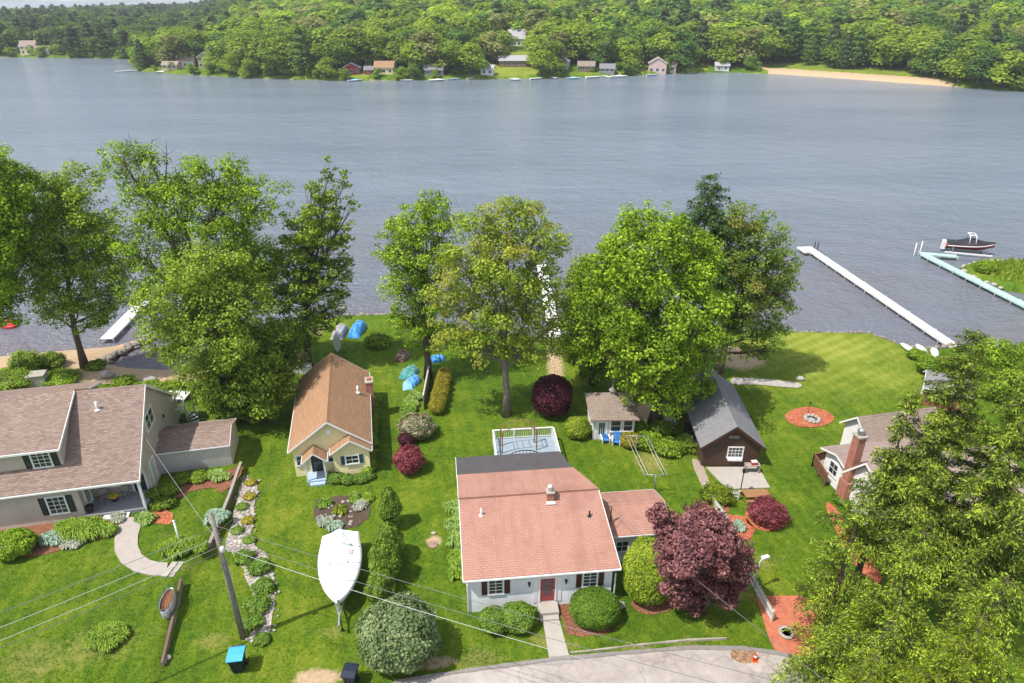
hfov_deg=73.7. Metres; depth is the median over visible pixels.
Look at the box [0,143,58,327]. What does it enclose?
tree
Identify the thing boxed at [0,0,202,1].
sky
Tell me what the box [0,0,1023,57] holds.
distant forest
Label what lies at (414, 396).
hosta
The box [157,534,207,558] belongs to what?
daylily clump
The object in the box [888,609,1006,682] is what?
larch tree
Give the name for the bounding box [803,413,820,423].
fire pit
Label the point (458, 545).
hosta
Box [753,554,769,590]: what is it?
yard light
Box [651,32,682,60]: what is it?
broadleaf tree
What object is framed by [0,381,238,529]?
beige house
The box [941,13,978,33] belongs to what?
broadleaf tree
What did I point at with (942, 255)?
dock
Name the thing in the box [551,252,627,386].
tree
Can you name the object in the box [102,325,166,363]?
jetty stones
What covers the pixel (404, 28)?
broadleaf tree
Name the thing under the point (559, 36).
broadleaf tree
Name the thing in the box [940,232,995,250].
motorboat
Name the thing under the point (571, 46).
broadleaf tree
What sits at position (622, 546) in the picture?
window
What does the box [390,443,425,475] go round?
crimson maple
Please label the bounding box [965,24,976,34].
pine tree
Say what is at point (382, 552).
arborvitae
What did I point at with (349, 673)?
wheelie bin
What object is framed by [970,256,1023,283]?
shore grass
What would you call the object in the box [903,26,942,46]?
broadleaf tree
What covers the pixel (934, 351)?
kayak
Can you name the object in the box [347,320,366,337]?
tarp covered boat
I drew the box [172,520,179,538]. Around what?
marker post
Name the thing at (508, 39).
broadleaf tree
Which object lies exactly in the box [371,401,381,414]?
border shrub
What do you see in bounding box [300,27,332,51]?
broadleaf tree
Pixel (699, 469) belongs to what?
dirt path
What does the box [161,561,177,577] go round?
stone step
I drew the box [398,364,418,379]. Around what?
tarp covered boat
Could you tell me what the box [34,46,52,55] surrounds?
lake house
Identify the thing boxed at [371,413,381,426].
border shrub
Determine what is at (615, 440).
garden chair
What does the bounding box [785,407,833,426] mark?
fire pit bed
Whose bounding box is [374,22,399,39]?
broadleaf tree
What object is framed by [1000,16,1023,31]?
broadleaf tree
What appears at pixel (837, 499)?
leafy shrub
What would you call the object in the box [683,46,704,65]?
broadleaf tree
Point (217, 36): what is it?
broadleaf tree
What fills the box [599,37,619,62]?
broadleaf tree
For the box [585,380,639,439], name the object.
summer house
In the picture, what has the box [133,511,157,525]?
hosta
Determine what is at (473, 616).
overhead wire
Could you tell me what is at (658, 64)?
lake house
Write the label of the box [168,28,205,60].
broadleaf tree
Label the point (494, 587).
window
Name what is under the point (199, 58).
lake house
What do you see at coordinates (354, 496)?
bed plant
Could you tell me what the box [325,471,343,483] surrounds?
bedding shrub
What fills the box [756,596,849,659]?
mulch bed
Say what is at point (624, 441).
yellow shrub
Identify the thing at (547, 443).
deck
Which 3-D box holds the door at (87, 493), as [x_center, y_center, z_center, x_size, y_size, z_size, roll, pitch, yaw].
[-32.344,11.696,52.102,0.113,1.950,0.900,-6,28,-11]
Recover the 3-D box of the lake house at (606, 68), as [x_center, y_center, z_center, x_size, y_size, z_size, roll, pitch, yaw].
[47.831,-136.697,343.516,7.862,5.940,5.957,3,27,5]
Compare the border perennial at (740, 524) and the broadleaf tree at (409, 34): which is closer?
the border perennial at (740, 524)
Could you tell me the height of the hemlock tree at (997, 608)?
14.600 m
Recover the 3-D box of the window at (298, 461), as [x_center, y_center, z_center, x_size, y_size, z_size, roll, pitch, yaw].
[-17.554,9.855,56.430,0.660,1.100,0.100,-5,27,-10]
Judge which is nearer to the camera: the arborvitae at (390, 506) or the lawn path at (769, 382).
the arborvitae at (390, 506)
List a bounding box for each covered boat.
[318,529,361,630]
[330,323,347,339]
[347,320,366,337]
[392,349,409,362]
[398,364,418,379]
[403,380,413,390]
[407,374,421,386]
[431,354,445,362]
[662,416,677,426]
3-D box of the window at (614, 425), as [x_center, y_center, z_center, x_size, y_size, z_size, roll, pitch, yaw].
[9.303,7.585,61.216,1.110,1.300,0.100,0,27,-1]
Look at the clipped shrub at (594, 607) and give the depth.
42.99 m
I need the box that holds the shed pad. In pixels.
[706,467,769,489]
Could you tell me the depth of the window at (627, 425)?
61.26 m
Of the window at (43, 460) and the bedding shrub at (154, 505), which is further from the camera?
the bedding shrub at (154, 505)
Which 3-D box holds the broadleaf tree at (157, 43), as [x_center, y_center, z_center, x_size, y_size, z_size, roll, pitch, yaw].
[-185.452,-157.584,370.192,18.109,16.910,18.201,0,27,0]
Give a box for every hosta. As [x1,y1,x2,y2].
[58,539,82,549]
[109,511,125,523]
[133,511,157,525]
[203,508,231,524]
[205,468,231,482]
[403,389,422,405]
[442,499,458,512]
[443,516,459,529]
[445,530,460,546]
[446,548,460,562]
[447,522,459,534]
[447,566,462,581]
[449,554,461,567]
[451,505,458,516]
[454,539,460,550]
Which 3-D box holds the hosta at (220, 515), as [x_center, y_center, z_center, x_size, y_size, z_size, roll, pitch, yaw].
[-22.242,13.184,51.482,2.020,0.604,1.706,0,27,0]
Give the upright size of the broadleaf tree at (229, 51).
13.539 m
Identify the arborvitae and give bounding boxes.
[363,568,395,602]
[367,538,401,577]
[372,521,404,554]
[378,486,402,525]
[622,535,669,605]
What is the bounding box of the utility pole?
[209,511,245,639]
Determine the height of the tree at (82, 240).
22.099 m
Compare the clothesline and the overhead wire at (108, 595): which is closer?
the overhead wire at (108, 595)
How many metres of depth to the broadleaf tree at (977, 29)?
333.09 m
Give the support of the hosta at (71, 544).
on the mulch bed at (38, 549)
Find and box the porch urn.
[85,503,93,512]
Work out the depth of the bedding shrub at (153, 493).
53.41 m
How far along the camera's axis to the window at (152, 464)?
54.72 m
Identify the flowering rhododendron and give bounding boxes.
[396,411,437,439]
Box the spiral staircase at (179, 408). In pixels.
[169,391,198,422]
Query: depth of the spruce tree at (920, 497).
37.46 m
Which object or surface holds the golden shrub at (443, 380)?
on the ground at (824, 352)
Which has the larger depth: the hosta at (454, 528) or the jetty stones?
the jetty stones
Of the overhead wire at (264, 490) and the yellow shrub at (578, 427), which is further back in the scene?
the yellow shrub at (578, 427)
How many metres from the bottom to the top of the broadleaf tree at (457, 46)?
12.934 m
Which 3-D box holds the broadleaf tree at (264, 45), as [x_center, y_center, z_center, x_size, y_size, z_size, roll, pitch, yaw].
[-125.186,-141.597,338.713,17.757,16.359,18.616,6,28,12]
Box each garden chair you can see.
[600,433,610,444]
[611,431,620,446]
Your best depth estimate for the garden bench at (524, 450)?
57.65 m
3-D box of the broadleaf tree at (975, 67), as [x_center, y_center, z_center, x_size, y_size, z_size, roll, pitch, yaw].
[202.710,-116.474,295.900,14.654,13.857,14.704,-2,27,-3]
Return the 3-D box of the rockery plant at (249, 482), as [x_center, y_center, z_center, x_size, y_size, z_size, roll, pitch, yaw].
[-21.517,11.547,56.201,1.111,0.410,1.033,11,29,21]
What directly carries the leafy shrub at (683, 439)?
on the ground at (824, 352)
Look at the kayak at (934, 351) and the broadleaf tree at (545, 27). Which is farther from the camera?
the broadleaf tree at (545, 27)
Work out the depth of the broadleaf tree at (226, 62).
337.10 m
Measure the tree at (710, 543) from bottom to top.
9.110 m
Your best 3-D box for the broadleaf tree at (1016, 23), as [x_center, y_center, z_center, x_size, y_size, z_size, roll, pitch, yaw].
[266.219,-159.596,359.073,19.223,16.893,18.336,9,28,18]
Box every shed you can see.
[679,366,766,466]
[920,370,973,410]
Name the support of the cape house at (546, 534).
on the ground at (824, 352)
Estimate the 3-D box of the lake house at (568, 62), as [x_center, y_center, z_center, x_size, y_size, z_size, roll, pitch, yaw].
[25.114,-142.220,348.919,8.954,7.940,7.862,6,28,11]
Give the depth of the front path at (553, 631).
42.62 m
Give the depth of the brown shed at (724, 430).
58.22 m
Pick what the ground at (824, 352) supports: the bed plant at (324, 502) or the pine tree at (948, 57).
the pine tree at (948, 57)
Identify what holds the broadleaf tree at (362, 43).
on the ground at (824, 352)
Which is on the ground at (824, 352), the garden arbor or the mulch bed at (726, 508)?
the mulch bed at (726, 508)
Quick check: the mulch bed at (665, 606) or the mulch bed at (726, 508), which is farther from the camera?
the mulch bed at (726, 508)
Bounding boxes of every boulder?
[100,370,115,378]
[142,375,156,380]
[795,376,804,381]
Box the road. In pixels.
[393,650,833,682]
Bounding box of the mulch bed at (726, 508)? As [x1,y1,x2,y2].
[701,504,728,513]
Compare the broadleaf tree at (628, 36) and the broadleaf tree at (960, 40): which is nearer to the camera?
the broadleaf tree at (960, 40)
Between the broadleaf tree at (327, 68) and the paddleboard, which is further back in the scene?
the broadleaf tree at (327, 68)
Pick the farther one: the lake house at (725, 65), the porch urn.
the lake house at (725, 65)
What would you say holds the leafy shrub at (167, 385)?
on the ground at (824, 352)
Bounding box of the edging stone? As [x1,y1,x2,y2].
[570,637,726,652]
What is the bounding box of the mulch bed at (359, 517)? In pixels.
[314,495,370,529]
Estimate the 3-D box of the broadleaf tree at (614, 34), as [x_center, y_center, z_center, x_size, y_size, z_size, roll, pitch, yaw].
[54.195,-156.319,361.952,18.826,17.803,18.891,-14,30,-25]
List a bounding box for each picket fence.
[704,483,774,621]
[730,490,740,499]
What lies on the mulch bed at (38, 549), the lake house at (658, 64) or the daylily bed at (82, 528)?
the daylily bed at (82, 528)
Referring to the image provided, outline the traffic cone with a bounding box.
[751,652,758,662]
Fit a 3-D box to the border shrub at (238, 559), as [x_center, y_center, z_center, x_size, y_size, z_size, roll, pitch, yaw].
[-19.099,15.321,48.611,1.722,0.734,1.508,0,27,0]
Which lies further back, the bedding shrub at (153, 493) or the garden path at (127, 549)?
the bedding shrub at (153, 493)
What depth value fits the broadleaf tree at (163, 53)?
358.56 m
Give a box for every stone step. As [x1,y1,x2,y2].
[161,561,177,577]
[168,561,182,576]
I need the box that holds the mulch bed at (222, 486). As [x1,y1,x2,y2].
[173,467,243,496]
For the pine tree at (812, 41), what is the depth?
369.91 m
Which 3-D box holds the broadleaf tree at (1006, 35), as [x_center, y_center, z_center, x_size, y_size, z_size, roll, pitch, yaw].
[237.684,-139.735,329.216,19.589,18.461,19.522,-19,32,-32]
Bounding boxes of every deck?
[492,426,560,454]
[811,451,830,485]
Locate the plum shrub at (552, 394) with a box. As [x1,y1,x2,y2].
[531,374,572,415]
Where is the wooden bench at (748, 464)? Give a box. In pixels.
[744,462,760,472]
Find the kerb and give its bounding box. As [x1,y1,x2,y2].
[395,645,810,682]
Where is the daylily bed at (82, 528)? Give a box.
[50,515,120,541]
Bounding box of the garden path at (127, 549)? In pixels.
[114,517,167,575]
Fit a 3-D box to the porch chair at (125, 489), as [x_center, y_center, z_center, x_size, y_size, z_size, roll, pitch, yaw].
[-30.191,11.747,53.136,0.520,0.950,0.520,0,27,0]
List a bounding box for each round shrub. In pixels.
[0,527,38,561]
[354,590,443,674]
[477,604,506,635]
[502,600,538,633]
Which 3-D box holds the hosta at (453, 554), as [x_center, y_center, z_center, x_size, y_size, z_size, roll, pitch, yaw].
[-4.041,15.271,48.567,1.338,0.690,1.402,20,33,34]
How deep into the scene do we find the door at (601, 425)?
61.29 m
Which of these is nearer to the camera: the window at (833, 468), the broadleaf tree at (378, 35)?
the window at (833, 468)
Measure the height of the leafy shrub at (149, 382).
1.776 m
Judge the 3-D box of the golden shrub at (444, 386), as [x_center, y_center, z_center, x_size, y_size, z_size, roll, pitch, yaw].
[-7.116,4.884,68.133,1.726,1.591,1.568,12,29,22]
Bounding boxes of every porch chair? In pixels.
[99,487,109,502]
[119,485,129,498]
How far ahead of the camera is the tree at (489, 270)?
58.27 m
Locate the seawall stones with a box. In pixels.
[770,329,956,348]
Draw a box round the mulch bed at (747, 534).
[719,514,754,539]
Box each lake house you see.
[18,40,39,55]
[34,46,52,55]
[161,61,181,70]
[176,54,196,67]
[196,51,209,67]
[342,61,360,73]
[363,66,373,74]
[374,61,395,74]
[423,64,443,75]
[480,64,495,75]
[498,55,526,66]
[507,29,529,45]
[552,57,570,68]
[577,61,594,71]
[599,63,614,75]
[648,56,667,73]
[667,61,676,73]
[714,62,730,70]
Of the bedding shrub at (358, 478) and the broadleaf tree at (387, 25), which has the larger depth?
the broadleaf tree at (387, 25)
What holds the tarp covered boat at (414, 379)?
on the ground at (824, 352)
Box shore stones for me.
[203,311,661,357]
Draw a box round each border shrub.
[231,548,256,565]
[242,592,272,614]
[242,613,264,633]
[245,556,271,576]
[249,576,275,594]
[251,631,270,647]
[360,456,377,471]
[370,445,378,458]
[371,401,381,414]
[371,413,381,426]
[372,425,379,436]
[372,432,379,446]
[374,393,381,404]
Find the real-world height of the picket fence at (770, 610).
1.050 m
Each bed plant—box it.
[315,497,334,509]
[315,515,334,526]
[324,520,343,531]
[331,504,348,514]
[348,491,360,503]
[351,499,368,511]
[360,492,374,502]
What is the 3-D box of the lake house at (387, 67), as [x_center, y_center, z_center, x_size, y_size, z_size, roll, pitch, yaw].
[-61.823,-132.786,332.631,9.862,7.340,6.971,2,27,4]
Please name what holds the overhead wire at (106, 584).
attached to the utility pole
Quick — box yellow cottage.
[287,353,374,486]
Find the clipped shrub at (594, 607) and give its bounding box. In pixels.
[568,585,620,630]
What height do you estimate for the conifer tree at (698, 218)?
21.600 m
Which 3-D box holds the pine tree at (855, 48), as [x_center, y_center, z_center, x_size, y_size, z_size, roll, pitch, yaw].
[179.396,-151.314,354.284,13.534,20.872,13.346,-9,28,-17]
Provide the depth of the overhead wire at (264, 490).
44.25 m
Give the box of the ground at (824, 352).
[0,40,1023,682]
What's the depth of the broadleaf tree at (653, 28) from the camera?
364.30 m
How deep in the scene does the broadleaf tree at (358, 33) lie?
337.81 m
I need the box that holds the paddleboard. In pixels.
[333,333,340,351]
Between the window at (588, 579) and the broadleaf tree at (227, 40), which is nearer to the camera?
the window at (588, 579)
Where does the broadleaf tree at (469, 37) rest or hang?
on the ground at (824, 352)
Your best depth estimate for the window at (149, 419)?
54.86 m
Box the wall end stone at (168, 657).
[165,654,171,663]
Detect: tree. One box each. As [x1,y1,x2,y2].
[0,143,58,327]
[18,159,145,368]
[93,133,301,373]
[126,46,148,60]
[127,46,152,63]
[129,238,290,416]
[133,39,150,67]
[139,36,161,64]
[151,25,181,60]
[151,34,179,60]
[155,34,186,62]
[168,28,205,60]
[183,38,204,57]
[194,32,212,50]
[200,40,228,67]
[203,315,310,424]
[204,41,229,59]
[210,32,231,42]
[219,38,239,61]
[219,53,239,74]
[221,27,244,39]
[224,46,244,67]
[226,37,266,70]
[232,29,275,67]
[235,22,264,37]
[238,57,260,77]
[240,38,275,71]
[245,15,274,31]
[249,29,263,37]
[249,34,269,43]
[256,47,288,76]
[257,154,360,365]
[260,36,282,62]
[261,24,289,41]
[267,27,309,68]
[278,39,297,62]
[279,24,310,53]
[286,26,316,75]
[290,15,316,36]
[295,47,315,63]
[299,16,327,33]
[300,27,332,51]
[304,43,333,71]
[305,36,318,43]
[309,26,346,60]
[314,57,339,77]
[316,37,354,71]
[319,24,338,30]
[326,39,360,65]
[329,21,343,27]
[329,24,365,62]
[335,27,375,63]
[348,20,371,28]
[358,25,396,60]
[362,17,390,31]
[362,26,374,40]
[364,41,389,65]
[369,189,466,378]
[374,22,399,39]
[380,41,407,67]
[382,30,411,65]
[393,14,421,32]
[396,26,414,36]
[397,29,431,59]
[399,41,433,67]
[399,42,426,64]
[407,63,421,76]
[408,28,445,63]
[412,18,444,35]
[417,194,573,417]
[423,28,447,59]
[433,24,454,42]
[433,41,463,73]
[437,43,461,68]
[438,18,445,25]
[444,40,463,64]
[446,30,469,45]
[448,27,470,42]
[450,15,481,35]
[453,42,489,74]
[459,31,484,47]
[461,45,484,70]
[464,37,489,58]
[466,25,483,52]
[468,19,492,36]
[475,31,494,58]
[478,30,509,62]
[486,29,518,59]
[521,35,554,68]
[526,21,556,41]
[529,50,556,75]
[531,30,542,51]
[531,39,565,71]
[541,16,570,36]
[541,31,572,59]
[546,25,570,57]
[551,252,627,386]
[555,25,577,42]
[556,49,568,71]
[557,198,737,423]
[560,19,590,52]
[560,23,592,60]
[564,32,587,62]
[571,26,609,60]
[579,41,594,60]
[581,32,604,53]
[586,39,616,63]
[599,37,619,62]
[604,28,627,62]
[611,26,645,61]
[615,37,644,64]
[617,43,643,66]
[634,26,659,53]
[638,19,669,35]
[639,28,666,56]
[640,36,664,62]
[644,498,758,617]
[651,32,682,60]
[660,29,694,59]
[664,172,739,376]
[665,40,698,71]
[678,32,698,48]
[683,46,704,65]
[691,19,713,63]
[701,25,732,62]
[701,198,803,376]
[704,37,731,61]
[708,31,731,46]
[714,31,750,61]
[726,26,765,64]
[741,32,780,60]
[743,56,756,69]
[745,25,782,61]
[763,36,793,62]
[767,36,784,63]
[767,524,952,682]
[783,16,804,61]
[789,492,884,650]
[795,19,820,60]
[799,35,820,64]
[814,327,996,617]
[816,27,832,59]
[817,22,843,63]
[822,38,850,67]
[826,23,872,58]
[829,28,856,54]
[831,36,853,68]
[834,648,893,682]
[846,28,868,68]
[849,27,888,63]
[850,389,925,606]
[851,34,869,65]
[863,35,898,66]
[868,24,915,65]
[871,34,914,69]
[872,27,901,56]
[878,376,1023,647]
[884,572,1023,682]
[888,42,913,67]
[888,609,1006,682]
[889,14,920,30]
[897,29,930,61]
[900,21,911,29]
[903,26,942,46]
[905,39,924,72]
[906,31,947,74]
[909,44,947,76]
[911,23,934,31]
[914,33,945,65]
[921,14,955,31]
[921,32,954,78]
[933,39,958,74]
[933,45,955,76]
[938,47,979,81]
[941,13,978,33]
[948,40,997,79]
[951,13,969,35]
[951,36,974,54]
[953,26,990,49]
[954,34,995,56]
[962,2,981,27]
[962,55,994,87]
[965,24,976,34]
[966,45,1007,81]
[969,337,1023,382]
[974,19,988,27]
[974,362,1023,406]
[979,24,1004,31]
[984,21,1000,40]
[984,50,1023,87]
[985,23,1008,31]
[989,29,1003,44]
[989,31,1023,45]
[995,43,1017,79]
[999,36,1023,54]
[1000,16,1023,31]
[1003,43,1023,77]
[1007,21,1023,31]
[1008,25,1023,39]
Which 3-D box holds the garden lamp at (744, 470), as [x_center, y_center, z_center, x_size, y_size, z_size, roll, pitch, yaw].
[18.442,11.118,54.667,0.320,2.550,0.277,0,27,0]
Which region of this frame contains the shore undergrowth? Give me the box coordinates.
[0,44,1023,89]
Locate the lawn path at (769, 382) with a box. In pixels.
[731,378,801,387]
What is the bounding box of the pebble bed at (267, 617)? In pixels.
[225,474,274,642]
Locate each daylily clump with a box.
[81,620,130,653]
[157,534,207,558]
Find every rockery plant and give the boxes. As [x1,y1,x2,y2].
[230,525,244,534]
[234,502,249,510]
[240,515,254,525]
[241,534,256,544]
[242,491,255,500]
[243,478,256,486]
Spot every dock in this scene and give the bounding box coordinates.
[98,284,162,343]
[536,262,560,335]
[797,246,959,347]
[918,252,958,260]
[920,254,1023,307]
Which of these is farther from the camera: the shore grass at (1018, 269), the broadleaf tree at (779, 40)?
the broadleaf tree at (779, 40)
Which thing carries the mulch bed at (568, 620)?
on the ground at (824, 352)
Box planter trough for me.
[158,584,175,618]
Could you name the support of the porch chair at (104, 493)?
on the beige house at (67, 451)
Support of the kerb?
on the ground at (824, 352)
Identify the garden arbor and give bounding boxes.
[500,419,536,452]
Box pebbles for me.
[233,478,280,639]
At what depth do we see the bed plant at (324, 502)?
53.66 m
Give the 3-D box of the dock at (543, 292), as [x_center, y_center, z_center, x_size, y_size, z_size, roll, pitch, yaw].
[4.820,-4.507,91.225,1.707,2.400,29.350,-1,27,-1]
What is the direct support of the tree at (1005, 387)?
on the ground at (824, 352)
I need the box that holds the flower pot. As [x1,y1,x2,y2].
[107,492,118,501]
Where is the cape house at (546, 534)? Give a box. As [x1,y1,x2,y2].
[455,451,665,621]
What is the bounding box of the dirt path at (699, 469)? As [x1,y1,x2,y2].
[692,458,708,486]
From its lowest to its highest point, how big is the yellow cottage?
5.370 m
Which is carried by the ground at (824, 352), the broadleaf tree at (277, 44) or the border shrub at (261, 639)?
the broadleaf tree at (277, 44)
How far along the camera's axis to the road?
40.62 m
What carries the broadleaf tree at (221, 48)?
on the ground at (824, 352)
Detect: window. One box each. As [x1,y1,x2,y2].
[28,453,53,468]
[44,495,70,515]
[144,404,155,432]
[150,457,157,481]
[295,455,303,466]
[328,452,333,462]
[344,454,359,465]
[487,580,504,595]
[581,572,598,587]
[609,421,621,432]
[615,540,629,552]
[622,421,633,431]
[726,446,744,457]
[827,459,839,479]
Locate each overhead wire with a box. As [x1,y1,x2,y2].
[0,529,210,612]
[0,538,214,627]
[0,548,215,640]
[1,553,217,647]
[143,435,213,535]
[217,526,783,682]
[219,425,325,530]
[220,538,714,682]
[225,548,668,682]
[613,509,827,682]
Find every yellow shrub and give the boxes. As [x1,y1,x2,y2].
[564,416,591,438]
[619,431,639,448]
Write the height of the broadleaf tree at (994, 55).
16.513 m
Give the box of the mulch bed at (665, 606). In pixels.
[631,600,672,613]
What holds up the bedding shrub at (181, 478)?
on the mulch bed at (222, 486)
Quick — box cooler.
[751,460,757,464]
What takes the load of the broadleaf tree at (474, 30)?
on the ground at (824, 352)
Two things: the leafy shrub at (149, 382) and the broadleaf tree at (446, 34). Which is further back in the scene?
the broadleaf tree at (446, 34)
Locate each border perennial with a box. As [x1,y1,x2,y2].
[399,402,416,417]
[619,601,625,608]
[733,519,745,532]
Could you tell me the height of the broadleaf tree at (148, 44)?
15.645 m
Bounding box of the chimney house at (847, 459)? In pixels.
[820,407,1023,548]
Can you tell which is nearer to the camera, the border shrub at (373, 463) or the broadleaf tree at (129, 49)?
the border shrub at (373, 463)
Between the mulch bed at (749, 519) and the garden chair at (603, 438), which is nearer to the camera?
the mulch bed at (749, 519)
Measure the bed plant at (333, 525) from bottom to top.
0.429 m
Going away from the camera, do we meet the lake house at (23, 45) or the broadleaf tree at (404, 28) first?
the broadleaf tree at (404, 28)
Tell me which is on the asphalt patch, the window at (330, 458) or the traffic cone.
the traffic cone
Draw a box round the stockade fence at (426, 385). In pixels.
[422,366,429,407]
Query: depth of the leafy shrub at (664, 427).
61.90 m
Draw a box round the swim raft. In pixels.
[2,319,18,328]
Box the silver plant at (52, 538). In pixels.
[38,529,61,546]
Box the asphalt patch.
[730,650,757,663]
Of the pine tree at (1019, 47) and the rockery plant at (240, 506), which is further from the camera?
the pine tree at (1019, 47)
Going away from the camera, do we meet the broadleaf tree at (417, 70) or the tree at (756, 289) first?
the tree at (756, 289)
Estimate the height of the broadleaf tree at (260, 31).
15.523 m
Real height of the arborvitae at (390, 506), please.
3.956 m
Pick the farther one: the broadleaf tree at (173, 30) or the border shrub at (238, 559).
the broadleaf tree at (173, 30)
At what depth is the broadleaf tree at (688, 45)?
349.79 m
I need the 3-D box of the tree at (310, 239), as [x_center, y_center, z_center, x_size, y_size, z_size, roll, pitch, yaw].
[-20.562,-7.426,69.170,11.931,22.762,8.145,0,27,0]
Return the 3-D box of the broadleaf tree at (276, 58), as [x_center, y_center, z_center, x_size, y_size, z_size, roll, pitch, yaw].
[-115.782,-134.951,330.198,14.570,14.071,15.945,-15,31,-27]
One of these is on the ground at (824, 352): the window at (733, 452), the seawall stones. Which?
the seawall stones
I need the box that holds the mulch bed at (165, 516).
[151,510,172,523]
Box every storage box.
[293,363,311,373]
[683,423,692,432]
[687,431,696,443]
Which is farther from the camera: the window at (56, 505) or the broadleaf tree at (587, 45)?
the broadleaf tree at (587, 45)
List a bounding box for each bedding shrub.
[144,487,162,499]
[147,497,165,510]
[156,495,177,508]
[157,480,182,495]
[171,471,189,484]
[187,469,206,483]
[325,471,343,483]
[338,473,353,484]
[352,472,367,483]
[362,471,375,479]
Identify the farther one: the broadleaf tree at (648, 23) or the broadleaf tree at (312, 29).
the broadleaf tree at (648, 23)
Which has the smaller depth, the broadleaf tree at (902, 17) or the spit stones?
the spit stones
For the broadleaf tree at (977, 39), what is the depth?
317.41 m
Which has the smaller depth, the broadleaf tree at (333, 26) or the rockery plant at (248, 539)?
the rockery plant at (248, 539)
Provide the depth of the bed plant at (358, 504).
53.43 m
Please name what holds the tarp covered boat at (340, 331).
on the ground at (824, 352)
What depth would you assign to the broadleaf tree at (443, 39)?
339.98 m
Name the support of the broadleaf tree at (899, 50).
on the ground at (824, 352)
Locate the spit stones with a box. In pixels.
[961,259,1016,288]
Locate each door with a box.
[83,489,92,503]
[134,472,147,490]
[310,456,323,471]
[540,578,554,600]
[596,421,606,438]
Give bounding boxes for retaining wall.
[160,578,183,666]
[207,461,242,552]
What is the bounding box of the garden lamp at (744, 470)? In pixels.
[740,468,745,493]
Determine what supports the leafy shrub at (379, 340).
on the ground at (824, 352)
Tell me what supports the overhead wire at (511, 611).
attached to the utility pole
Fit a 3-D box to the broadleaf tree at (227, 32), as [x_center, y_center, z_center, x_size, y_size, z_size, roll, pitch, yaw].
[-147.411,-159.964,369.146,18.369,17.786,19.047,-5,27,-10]
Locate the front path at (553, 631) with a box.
[543,620,568,656]
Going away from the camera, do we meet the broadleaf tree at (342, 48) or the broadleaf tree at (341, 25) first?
the broadleaf tree at (342, 48)
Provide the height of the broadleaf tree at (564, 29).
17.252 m
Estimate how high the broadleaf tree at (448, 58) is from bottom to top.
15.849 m
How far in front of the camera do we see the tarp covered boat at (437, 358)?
74.79 m
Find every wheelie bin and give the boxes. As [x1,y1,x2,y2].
[225,644,248,672]
[340,662,359,682]
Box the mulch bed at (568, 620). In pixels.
[559,604,612,636]
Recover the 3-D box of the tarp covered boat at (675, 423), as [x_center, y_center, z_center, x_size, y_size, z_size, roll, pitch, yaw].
[14.639,7.348,63.894,1.730,0.851,1.364,-15,30,-26]
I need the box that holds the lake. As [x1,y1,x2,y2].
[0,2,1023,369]
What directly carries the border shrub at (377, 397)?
on the ground at (824, 352)
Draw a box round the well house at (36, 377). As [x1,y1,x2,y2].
[24,369,47,387]
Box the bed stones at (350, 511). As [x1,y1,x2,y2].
[325,500,354,524]
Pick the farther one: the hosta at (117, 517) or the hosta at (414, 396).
the hosta at (414, 396)
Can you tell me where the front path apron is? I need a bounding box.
[545,655,572,664]
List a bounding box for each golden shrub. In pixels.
[427,399,445,414]
[429,393,446,404]
[430,388,448,396]
[432,383,449,394]
[433,377,450,388]
[435,372,451,381]
[437,366,452,377]
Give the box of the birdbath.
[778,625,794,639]
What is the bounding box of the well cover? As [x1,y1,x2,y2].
[428,541,437,548]
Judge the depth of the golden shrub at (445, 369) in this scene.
70.69 m
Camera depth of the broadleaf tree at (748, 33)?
357.81 m
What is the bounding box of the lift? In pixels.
[940,245,991,257]
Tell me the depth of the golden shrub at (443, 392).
66.89 m
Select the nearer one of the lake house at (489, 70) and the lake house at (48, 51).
the lake house at (489, 70)
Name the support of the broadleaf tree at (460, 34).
on the ground at (824, 352)
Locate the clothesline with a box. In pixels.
[626,435,667,489]
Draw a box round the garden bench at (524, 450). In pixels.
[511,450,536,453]
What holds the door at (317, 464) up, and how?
in the yellow cottage
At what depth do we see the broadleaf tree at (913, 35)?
349.95 m
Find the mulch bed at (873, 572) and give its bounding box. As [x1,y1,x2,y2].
[826,502,881,583]
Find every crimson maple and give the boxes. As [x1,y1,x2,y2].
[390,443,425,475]
[397,432,416,446]
[746,495,791,529]
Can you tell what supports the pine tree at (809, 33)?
on the ground at (824, 352)
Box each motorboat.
[429,78,445,80]
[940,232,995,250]
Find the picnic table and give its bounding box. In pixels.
[740,489,769,507]
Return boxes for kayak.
[900,341,912,350]
[915,342,927,352]
[930,346,938,355]
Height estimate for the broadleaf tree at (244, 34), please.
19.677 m
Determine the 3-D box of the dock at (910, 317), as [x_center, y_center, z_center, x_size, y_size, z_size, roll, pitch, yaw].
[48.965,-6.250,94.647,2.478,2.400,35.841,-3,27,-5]
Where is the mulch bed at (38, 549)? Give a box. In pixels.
[0,517,119,557]
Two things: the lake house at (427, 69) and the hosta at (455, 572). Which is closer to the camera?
the hosta at (455, 572)
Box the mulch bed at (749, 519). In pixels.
[745,511,786,530]
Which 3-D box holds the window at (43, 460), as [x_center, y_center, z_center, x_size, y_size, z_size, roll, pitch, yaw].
[-34.503,8.648,50.032,1.410,1.450,0.100,-6,28,-11]
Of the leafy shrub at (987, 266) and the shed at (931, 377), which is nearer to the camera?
the shed at (931, 377)
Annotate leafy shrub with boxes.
[0,366,39,390]
[6,349,45,370]
[40,350,66,368]
[41,366,82,386]
[81,358,108,370]
[109,374,137,386]
[133,379,159,384]
[151,377,190,400]
[364,332,391,347]
[634,420,646,431]
[637,429,664,452]
[647,419,677,437]
[654,436,685,457]
[674,432,696,453]
[698,481,736,507]
[831,491,852,509]
[906,348,928,359]
[915,354,947,370]
[973,259,999,272]

